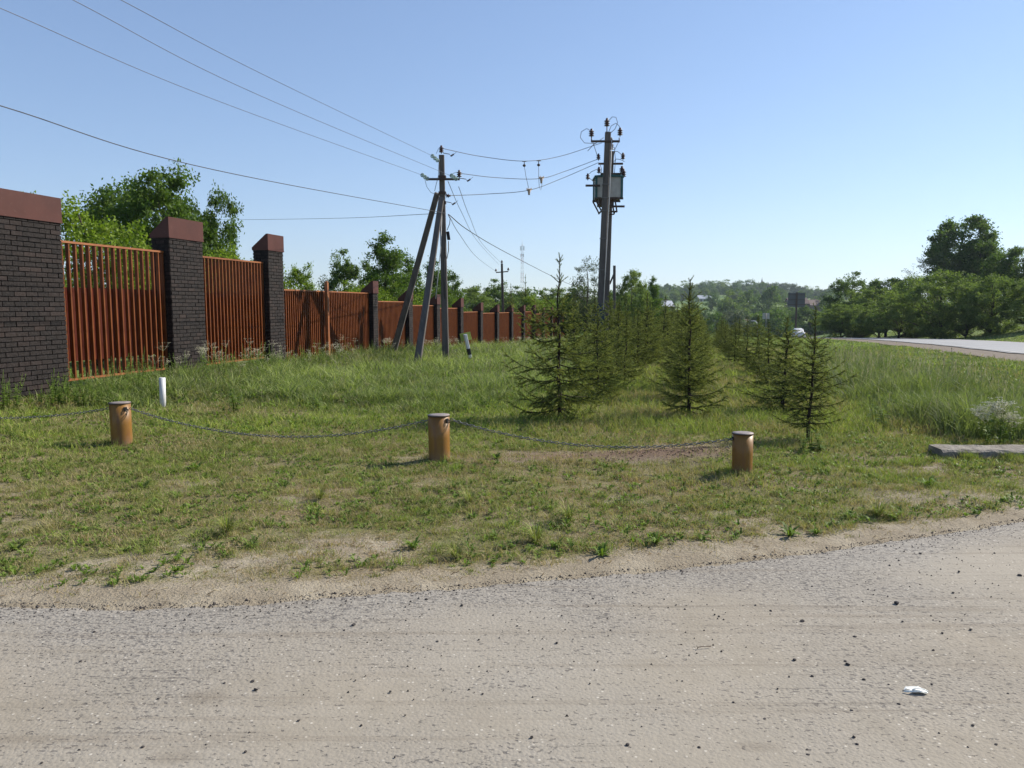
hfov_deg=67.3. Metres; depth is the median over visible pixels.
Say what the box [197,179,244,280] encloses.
broadleaf tree
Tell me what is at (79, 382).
nettle
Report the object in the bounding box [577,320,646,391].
spruce
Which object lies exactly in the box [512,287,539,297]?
hillside tree
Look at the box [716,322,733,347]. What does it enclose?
spruce
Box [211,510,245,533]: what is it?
grass tuft
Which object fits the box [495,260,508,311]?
utility pole
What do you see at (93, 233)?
young maple tree
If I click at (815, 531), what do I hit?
weed plant
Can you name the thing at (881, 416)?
nettle
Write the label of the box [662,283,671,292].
hillside tree
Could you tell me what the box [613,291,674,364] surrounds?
spruce
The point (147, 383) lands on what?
nettle
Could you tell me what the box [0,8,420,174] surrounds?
overhead wire
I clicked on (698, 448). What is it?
earth clods
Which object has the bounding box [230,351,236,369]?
nettle
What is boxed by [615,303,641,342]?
spruce
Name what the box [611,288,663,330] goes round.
hillside tree
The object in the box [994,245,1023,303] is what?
roadside tree
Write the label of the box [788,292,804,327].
billboard
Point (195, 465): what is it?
weed plant
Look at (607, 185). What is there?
transformer pole
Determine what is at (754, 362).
spruce
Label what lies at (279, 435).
hanging chain
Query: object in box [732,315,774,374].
spruce
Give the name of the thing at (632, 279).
roadside tree
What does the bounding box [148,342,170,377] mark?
cow parsley
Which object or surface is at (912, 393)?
tall grass
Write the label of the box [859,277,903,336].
roadside tree
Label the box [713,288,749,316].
hillside tree
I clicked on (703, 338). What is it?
spruce
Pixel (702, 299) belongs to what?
house
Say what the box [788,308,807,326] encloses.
hillside tree
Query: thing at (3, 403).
nettle
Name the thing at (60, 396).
nettle
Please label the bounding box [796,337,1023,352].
road
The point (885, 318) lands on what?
roadside tree
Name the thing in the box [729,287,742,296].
hillside tree
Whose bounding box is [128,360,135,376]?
nettle
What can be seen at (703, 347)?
spruce
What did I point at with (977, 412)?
cow parsley
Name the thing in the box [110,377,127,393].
nettle
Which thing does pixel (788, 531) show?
weed plant
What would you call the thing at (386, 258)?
broadleaf tree
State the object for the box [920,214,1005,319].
roadside tree
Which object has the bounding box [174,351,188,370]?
cow parsley
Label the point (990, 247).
roadside tree
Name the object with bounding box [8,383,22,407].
nettle
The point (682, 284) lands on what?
hillside tree
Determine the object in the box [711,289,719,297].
hillside tree
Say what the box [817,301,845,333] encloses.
hillside tree
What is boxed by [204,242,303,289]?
young maple tree
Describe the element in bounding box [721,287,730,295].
hillside tree
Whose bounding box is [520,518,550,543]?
grass tuft
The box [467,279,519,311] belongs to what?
roadside tree
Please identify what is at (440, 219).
utility pole
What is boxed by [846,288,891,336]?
roadside tree
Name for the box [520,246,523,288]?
lattice mast
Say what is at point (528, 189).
line sensor
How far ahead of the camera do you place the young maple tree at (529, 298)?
65.27 m
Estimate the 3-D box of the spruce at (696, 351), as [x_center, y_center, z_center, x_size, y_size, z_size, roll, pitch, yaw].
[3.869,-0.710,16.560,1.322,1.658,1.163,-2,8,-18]
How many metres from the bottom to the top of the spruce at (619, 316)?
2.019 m
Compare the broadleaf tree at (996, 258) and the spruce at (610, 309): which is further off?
the broadleaf tree at (996, 258)
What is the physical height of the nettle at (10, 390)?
0.493 m
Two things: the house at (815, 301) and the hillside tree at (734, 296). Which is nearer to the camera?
the house at (815, 301)
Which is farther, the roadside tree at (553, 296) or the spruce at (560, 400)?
the roadside tree at (553, 296)
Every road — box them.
[0,522,1023,767]
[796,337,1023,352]
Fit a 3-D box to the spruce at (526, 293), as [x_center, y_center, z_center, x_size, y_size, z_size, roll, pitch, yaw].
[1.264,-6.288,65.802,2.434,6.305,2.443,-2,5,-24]
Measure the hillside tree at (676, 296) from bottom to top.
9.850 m
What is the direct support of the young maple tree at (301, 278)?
on the ground at (678, 555)
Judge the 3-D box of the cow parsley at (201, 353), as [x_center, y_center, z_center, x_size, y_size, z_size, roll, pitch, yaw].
[-6.130,-0.392,15.313,0.262,0.752,0.506,-1,6,-13]
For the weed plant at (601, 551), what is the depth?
5.03 m
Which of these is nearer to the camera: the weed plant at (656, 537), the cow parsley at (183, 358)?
the weed plant at (656, 537)
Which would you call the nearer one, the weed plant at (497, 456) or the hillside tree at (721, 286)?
the weed plant at (497, 456)
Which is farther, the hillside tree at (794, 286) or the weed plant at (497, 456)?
the hillside tree at (794, 286)
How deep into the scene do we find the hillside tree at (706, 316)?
277.36 m
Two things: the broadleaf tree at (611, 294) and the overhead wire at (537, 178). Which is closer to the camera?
the overhead wire at (537, 178)
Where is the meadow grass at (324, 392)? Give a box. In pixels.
[1,317,1023,417]
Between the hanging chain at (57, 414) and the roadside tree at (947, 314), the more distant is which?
the roadside tree at (947, 314)
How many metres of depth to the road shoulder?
32.97 m
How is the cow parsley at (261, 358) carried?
on the ground at (678, 555)
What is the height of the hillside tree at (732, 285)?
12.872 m
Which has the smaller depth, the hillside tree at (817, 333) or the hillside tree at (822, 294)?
the hillside tree at (817, 333)
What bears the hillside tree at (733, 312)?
on the ground at (678, 555)
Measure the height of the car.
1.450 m
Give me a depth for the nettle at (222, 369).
15.27 m
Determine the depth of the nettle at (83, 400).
11.18 m
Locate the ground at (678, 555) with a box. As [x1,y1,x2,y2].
[0,295,1023,610]
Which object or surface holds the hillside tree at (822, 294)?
on the ground at (678, 555)
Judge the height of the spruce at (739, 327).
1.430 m
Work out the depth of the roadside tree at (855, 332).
75.53 m
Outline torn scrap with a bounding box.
[903,686,927,692]
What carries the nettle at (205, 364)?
on the ground at (678, 555)
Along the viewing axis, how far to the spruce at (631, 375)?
16.36 m
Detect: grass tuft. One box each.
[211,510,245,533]
[310,485,329,498]
[441,539,469,558]
[457,483,481,503]
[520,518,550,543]
[554,497,581,518]
[862,498,894,516]
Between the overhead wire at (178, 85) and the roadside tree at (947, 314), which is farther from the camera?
the roadside tree at (947, 314)
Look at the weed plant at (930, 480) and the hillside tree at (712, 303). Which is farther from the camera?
the hillside tree at (712, 303)
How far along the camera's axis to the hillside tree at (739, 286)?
715.89 m
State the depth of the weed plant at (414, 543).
5.19 m
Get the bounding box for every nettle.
[0,372,11,403]
[0,384,10,406]
[4,374,25,406]
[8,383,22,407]
[46,373,55,396]
[50,372,69,404]
[51,382,67,406]
[67,365,92,396]
[69,383,81,406]
[72,379,86,401]
[78,374,84,390]
[80,380,87,407]
[84,385,93,407]
[90,382,114,407]
[95,388,102,403]
[97,378,106,396]
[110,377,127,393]
[111,353,131,377]
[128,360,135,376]
[133,347,145,380]
[133,366,141,388]
[139,367,154,391]
[140,361,152,383]
[149,385,158,397]
[203,351,212,373]
[213,348,226,374]
[224,385,243,411]
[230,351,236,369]
[311,394,321,410]
[313,343,325,363]
[797,438,809,452]
[803,431,824,451]
[867,404,889,426]
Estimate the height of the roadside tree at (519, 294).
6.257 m
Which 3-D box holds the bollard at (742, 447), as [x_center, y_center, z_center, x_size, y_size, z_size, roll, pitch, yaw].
[2.204,0.699,7.363,0.203,0.480,0.203,3,6,31]
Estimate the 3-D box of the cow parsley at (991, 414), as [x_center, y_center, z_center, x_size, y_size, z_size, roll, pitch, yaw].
[5.591,0.439,8.878,0.415,0.574,0.509,-2,6,-22]
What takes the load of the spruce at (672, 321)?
on the ground at (678, 555)
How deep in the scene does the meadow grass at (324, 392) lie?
14.27 m
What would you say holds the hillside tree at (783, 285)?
on the ground at (678, 555)
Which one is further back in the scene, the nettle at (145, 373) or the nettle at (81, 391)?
the nettle at (145, 373)
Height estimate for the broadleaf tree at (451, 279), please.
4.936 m
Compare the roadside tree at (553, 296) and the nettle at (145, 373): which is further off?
the roadside tree at (553, 296)
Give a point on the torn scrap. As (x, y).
(916, 689)
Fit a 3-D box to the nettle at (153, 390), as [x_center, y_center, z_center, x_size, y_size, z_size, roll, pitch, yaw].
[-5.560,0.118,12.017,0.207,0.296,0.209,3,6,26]
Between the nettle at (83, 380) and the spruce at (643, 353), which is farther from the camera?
the spruce at (643, 353)
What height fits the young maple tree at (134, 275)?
3.272 m
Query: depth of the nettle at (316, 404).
11.83 m
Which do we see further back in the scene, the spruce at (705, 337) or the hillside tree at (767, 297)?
the hillside tree at (767, 297)
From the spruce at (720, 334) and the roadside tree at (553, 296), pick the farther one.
the roadside tree at (553, 296)
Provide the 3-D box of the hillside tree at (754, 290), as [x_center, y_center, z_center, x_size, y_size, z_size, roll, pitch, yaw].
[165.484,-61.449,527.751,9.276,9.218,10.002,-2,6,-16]
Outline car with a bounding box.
[792,328,805,336]
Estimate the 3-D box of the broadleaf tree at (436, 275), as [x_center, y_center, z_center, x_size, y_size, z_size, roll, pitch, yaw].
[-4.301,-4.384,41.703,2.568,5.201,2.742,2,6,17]
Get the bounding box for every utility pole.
[391,145,472,361]
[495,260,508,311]
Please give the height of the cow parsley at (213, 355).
0.815 m
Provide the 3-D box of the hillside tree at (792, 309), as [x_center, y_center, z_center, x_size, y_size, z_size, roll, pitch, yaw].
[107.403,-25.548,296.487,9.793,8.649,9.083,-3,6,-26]
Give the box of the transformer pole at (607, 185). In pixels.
[580,117,625,345]
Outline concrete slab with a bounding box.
[928,444,1023,459]
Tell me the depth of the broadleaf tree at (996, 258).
78.25 m
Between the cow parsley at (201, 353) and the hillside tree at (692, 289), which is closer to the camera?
the cow parsley at (201, 353)
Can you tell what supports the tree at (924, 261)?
on the ground at (678, 555)
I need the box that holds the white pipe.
[159,377,165,407]
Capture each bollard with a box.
[108,401,132,446]
[427,413,449,461]
[730,431,753,474]
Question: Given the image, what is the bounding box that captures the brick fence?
[0,188,566,401]
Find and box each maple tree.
[60,190,151,364]
[64,176,152,287]
[92,250,236,359]
[99,157,225,287]
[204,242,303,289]
[284,262,321,290]
[338,279,396,300]
[379,282,423,304]
[514,293,556,313]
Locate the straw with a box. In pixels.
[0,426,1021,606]
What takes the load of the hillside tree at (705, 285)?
on the ground at (678, 555)
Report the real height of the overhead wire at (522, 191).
1.945 m
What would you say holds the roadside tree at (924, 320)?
on the ground at (678, 555)
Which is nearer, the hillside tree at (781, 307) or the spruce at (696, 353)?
the spruce at (696, 353)
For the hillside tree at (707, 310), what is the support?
on the ground at (678, 555)
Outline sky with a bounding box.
[0,0,1023,301]
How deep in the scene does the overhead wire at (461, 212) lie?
30.57 m
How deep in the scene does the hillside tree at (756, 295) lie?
391.18 m
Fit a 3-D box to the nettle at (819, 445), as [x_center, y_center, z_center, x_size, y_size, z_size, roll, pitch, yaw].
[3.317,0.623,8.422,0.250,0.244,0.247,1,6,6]
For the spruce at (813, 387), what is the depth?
9.01 m
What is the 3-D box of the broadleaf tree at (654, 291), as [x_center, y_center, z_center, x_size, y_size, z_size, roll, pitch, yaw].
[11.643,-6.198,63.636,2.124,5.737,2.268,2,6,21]
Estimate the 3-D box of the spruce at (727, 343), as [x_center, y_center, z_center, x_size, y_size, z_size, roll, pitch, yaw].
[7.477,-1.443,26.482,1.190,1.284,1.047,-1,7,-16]
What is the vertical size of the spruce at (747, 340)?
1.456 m
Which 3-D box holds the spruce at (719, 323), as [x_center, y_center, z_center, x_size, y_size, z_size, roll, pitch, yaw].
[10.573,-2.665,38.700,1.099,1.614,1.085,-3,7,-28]
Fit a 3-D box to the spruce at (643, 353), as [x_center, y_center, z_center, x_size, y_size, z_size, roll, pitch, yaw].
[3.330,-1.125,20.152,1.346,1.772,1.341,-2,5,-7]
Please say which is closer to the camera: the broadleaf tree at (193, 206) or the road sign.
the broadleaf tree at (193, 206)
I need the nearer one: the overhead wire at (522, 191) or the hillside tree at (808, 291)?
the overhead wire at (522, 191)
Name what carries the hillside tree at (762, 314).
on the ground at (678, 555)
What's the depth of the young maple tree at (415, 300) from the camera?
35.51 m
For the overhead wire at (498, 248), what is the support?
attached to the utility pole at (440, 219)
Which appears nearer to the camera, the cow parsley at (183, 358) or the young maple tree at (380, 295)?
the cow parsley at (183, 358)
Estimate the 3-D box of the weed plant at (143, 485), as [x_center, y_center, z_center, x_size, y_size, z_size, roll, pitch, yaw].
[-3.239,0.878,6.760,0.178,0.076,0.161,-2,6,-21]
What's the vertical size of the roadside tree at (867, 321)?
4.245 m
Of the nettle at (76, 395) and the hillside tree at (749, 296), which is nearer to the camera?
the nettle at (76, 395)
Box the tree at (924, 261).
[903,252,965,305]
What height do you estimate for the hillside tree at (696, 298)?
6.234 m
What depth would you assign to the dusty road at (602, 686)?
3.34 m
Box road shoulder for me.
[812,338,1023,360]
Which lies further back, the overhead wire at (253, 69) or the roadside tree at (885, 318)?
the roadside tree at (885, 318)
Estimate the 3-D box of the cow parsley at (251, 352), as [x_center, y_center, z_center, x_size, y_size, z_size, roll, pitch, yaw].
[-5.415,-0.514,16.096,0.416,0.896,0.299,-5,8,-43]
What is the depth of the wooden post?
37.65 m
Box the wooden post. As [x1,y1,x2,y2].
[610,266,615,344]
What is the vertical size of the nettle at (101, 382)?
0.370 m
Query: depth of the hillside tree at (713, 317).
179.42 m
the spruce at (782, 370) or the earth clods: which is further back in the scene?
the spruce at (782, 370)
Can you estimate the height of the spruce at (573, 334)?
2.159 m
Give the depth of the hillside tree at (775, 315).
188.90 m
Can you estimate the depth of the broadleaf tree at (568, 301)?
59.21 m
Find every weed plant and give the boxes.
[4,538,29,549]
[135,479,152,487]
[185,461,205,469]
[240,536,263,546]
[401,534,421,548]
[489,452,501,458]
[548,537,563,547]
[589,540,613,555]
[647,532,666,543]
[777,520,799,535]
[807,523,825,533]
[918,475,942,485]
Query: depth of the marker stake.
21.43 m
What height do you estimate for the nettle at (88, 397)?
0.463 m
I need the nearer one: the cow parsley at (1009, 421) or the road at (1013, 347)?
the cow parsley at (1009, 421)
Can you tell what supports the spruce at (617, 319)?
on the ground at (678, 555)
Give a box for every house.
[662,299,673,311]
[697,294,707,301]
[784,298,809,309]
[808,299,822,310]
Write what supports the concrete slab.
on the ground at (678, 555)
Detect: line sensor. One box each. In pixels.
[522,161,531,194]
[536,160,543,187]
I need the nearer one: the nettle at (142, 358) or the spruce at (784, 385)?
the spruce at (784, 385)
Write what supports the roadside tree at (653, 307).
on the ground at (678, 555)
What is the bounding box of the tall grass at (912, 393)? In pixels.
[708,342,1023,443]
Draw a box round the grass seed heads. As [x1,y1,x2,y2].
[114,344,1023,433]
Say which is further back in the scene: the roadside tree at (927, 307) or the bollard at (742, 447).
the roadside tree at (927, 307)
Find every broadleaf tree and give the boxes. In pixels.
[153,188,238,255]
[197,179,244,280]
[358,230,421,304]
[377,248,440,299]
[421,255,453,306]
[439,265,468,311]
[550,283,596,336]
[608,290,630,329]
[643,276,664,333]
[974,248,1023,312]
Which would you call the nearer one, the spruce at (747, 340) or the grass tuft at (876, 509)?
the grass tuft at (876, 509)
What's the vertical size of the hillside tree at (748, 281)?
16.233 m
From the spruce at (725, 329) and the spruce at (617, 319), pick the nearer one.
the spruce at (725, 329)
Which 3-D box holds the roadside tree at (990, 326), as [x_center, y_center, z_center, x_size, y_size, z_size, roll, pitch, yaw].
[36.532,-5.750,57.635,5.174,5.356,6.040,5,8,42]
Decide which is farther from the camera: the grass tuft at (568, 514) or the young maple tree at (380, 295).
the young maple tree at (380, 295)
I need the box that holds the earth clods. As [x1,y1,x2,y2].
[477,444,871,473]
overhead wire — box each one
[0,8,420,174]
[0,105,445,213]
[73,0,447,174]
[121,0,429,154]
[244,213,435,219]
[446,143,600,160]
[448,182,486,251]
[448,214,577,286]
[451,162,598,195]
[458,186,496,258]
[460,159,597,178]
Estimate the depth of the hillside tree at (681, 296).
546.27 m
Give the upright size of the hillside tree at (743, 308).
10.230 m
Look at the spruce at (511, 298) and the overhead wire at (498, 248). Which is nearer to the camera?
the overhead wire at (498, 248)
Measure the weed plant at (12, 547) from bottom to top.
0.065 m
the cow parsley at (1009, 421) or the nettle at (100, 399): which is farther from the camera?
the nettle at (100, 399)
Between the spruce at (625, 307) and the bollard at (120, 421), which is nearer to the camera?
the bollard at (120, 421)
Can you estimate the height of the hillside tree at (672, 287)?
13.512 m
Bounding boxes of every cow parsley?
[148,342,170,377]
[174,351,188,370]
[198,346,220,368]
[198,347,209,369]
[243,338,257,362]
[254,344,268,368]
[968,405,993,438]
[971,397,1018,444]
[993,411,1022,444]
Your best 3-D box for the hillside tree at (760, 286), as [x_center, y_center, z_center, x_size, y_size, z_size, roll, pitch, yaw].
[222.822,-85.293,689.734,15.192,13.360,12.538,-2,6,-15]
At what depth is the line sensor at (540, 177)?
24.67 m
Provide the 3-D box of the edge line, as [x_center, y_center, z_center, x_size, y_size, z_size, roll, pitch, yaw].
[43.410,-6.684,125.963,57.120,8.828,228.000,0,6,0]
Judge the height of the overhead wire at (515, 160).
1.301 m
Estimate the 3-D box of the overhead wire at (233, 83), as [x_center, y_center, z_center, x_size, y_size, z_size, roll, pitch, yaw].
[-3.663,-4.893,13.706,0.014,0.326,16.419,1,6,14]
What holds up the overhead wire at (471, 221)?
attached to the utility pole at (502, 295)
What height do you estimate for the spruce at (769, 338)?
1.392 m
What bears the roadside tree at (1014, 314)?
on the ground at (678, 555)
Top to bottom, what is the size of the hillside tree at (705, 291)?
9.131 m
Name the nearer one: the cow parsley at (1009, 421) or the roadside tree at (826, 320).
the cow parsley at (1009, 421)
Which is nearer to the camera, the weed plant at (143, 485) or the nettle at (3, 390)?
the weed plant at (143, 485)
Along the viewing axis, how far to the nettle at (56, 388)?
11.31 m
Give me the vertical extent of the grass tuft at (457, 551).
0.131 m
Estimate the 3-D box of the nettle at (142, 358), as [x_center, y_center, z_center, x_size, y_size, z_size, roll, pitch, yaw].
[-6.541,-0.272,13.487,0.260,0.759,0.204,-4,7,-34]
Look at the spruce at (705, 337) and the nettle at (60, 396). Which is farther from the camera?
the spruce at (705, 337)
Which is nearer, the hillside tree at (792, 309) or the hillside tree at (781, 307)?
the hillside tree at (792, 309)
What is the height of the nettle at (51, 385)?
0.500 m
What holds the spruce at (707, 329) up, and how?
on the ground at (678, 555)
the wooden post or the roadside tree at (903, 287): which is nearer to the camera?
the wooden post
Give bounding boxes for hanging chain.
[0,407,108,418]
[129,407,427,437]
[450,418,732,448]
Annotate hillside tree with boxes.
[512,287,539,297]
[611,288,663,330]
[657,292,668,299]
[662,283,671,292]
[668,289,680,301]
[670,284,679,295]
[678,280,689,291]
[679,293,686,300]
[685,288,696,296]
[691,295,698,302]
[695,305,714,323]
[699,287,709,294]
[700,280,713,294]
[702,292,721,308]
[703,310,724,334]
[704,313,717,327]
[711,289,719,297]
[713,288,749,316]
[714,309,753,334]
[715,282,724,294]
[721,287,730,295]
[724,294,739,302]
[725,309,744,318]
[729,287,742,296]
[730,282,738,292]
[733,282,741,294]
[734,290,761,313]
[738,301,755,316]
[741,278,754,290]
[744,313,766,336]
[745,293,759,308]
[749,309,768,336]
[750,288,760,298]
[751,308,762,313]
[754,282,767,295]
[755,285,787,312]
[756,307,800,336]
[771,301,787,310]
[778,282,792,295]
[784,283,802,292]
[787,305,822,336]
[787,307,794,313]
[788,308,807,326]
[803,310,829,336]
[804,289,812,298]
[812,290,821,297]
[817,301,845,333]
[818,291,828,299]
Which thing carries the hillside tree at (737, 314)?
on the ground at (678, 555)
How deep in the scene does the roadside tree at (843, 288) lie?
91.23 m
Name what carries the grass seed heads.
on the ground at (678, 555)
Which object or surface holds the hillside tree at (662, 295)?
on the ground at (678, 555)
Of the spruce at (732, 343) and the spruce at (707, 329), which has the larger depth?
the spruce at (707, 329)
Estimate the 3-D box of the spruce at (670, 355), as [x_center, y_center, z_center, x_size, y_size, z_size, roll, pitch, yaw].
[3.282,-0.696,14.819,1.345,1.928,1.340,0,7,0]
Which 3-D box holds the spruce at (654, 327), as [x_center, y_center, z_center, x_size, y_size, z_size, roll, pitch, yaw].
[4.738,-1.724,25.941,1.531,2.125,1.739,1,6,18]
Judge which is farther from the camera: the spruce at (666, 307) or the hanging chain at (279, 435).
the spruce at (666, 307)
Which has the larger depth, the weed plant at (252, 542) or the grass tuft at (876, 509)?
the grass tuft at (876, 509)
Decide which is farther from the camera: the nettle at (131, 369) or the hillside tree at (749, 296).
the hillside tree at (749, 296)
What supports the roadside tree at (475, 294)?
on the ground at (678, 555)
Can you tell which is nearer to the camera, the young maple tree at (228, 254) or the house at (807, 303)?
the young maple tree at (228, 254)
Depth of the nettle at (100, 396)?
11.49 m
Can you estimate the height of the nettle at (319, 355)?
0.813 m
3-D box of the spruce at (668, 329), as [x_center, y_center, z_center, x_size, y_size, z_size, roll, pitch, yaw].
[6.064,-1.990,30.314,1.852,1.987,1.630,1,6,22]
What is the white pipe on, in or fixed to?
on the ground at (678, 555)
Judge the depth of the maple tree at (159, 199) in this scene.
25.82 m
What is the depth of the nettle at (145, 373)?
12.86 m
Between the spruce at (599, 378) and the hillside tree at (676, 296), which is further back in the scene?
the hillside tree at (676, 296)
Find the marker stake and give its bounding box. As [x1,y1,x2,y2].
[460,332,471,359]
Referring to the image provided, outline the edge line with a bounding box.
[854,338,1021,352]
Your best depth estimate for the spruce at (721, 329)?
32.28 m
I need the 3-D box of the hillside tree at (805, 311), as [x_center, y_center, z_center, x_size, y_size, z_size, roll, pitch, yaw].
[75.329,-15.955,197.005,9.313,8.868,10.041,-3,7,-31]
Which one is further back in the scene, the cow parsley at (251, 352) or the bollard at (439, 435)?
the cow parsley at (251, 352)
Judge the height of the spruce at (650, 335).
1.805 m
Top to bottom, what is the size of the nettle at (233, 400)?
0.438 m
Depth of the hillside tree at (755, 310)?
319.31 m
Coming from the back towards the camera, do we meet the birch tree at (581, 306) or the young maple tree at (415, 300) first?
the birch tree at (581, 306)
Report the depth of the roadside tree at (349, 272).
37.19 m
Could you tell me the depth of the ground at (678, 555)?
5.45 m
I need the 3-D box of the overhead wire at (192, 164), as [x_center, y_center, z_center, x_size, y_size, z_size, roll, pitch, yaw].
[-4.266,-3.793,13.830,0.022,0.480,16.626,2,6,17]
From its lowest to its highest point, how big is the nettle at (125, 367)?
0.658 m
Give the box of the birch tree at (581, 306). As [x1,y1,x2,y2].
[568,255,598,338]
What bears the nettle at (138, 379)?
on the ground at (678, 555)
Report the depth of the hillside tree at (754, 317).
207.74 m
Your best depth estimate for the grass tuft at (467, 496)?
6.25 m
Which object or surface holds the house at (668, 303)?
on the ground at (678, 555)
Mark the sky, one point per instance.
(812, 143)
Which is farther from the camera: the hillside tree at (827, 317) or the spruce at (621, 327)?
the hillside tree at (827, 317)
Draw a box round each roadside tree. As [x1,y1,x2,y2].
[316,247,375,291]
[454,286,496,312]
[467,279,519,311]
[494,286,537,312]
[537,286,576,316]
[616,269,652,327]
[628,293,674,332]
[809,304,861,337]
[816,270,867,335]
[824,303,881,337]
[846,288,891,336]
[850,300,905,337]
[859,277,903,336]
[863,294,932,337]
[879,272,951,337]
[885,267,1005,338]
[909,300,958,337]
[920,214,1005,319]
[932,285,1011,337]
[954,238,1001,286]
[958,273,1023,335]
[993,278,1023,325]
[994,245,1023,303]
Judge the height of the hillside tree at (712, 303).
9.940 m
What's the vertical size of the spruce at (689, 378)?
2.155 m
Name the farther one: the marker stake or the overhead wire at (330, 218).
the overhead wire at (330, 218)
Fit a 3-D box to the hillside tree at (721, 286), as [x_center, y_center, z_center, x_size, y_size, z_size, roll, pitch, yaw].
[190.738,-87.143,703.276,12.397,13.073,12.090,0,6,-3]
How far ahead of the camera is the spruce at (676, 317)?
36.30 m
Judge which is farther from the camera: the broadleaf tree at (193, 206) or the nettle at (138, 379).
the broadleaf tree at (193, 206)
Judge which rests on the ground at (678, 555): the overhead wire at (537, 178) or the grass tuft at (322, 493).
the grass tuft at (322, 493)
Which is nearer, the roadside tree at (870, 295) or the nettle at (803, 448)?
the nettle at (803, 448)
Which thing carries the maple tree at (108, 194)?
on the ground at (678, 555)
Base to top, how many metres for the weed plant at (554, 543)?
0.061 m
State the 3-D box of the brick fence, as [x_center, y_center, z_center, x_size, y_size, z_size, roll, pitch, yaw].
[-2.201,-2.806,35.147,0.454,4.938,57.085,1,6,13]
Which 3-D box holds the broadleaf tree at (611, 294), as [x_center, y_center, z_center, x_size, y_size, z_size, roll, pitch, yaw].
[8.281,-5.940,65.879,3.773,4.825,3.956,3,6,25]
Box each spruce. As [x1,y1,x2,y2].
[500,252,636,423]
[506,286,516,311]
[514,275,531,309]
[555,293,591,364]
[568,288,612,356]
[568,312,635,400]
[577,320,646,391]
[587,299,648,374]
[591,290,624,352]
[607,312,647,384]
[610,302,625,344]
[610,307,629,348]
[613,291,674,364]
[613,307,662,369]
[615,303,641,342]
[632,309,666,360]
[635,303,672,355]
[642,300,715,389]
[649,295,678,353]
[653,296,727,399]
[654,275,732,417]
[657,309,680,348]
[661,306,682,349]
[662,325,714,378]
[670,304,681,334]
[671,307,711,364]
[679,316,720,372]
[698,307,714,344]
[699,318,716,359]
[709,322,728,349]
[712,315,729,337]
[712,318,732,345]
[713,319,732,353]
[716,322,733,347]
[716,324,739,354]
[717,318,744,362]
[721,318,752,355]
[729,319,766,368]
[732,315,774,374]
[732,323,784,388]
[733,316,853,417]
[744,338,771,378]
[758,336,801,394]
[767,302,858,439]
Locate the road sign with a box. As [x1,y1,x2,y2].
[762,313,769,335]
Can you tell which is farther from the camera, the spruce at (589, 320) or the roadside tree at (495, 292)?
the roadside tree at (495, 292)
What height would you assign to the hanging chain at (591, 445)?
0.242 m

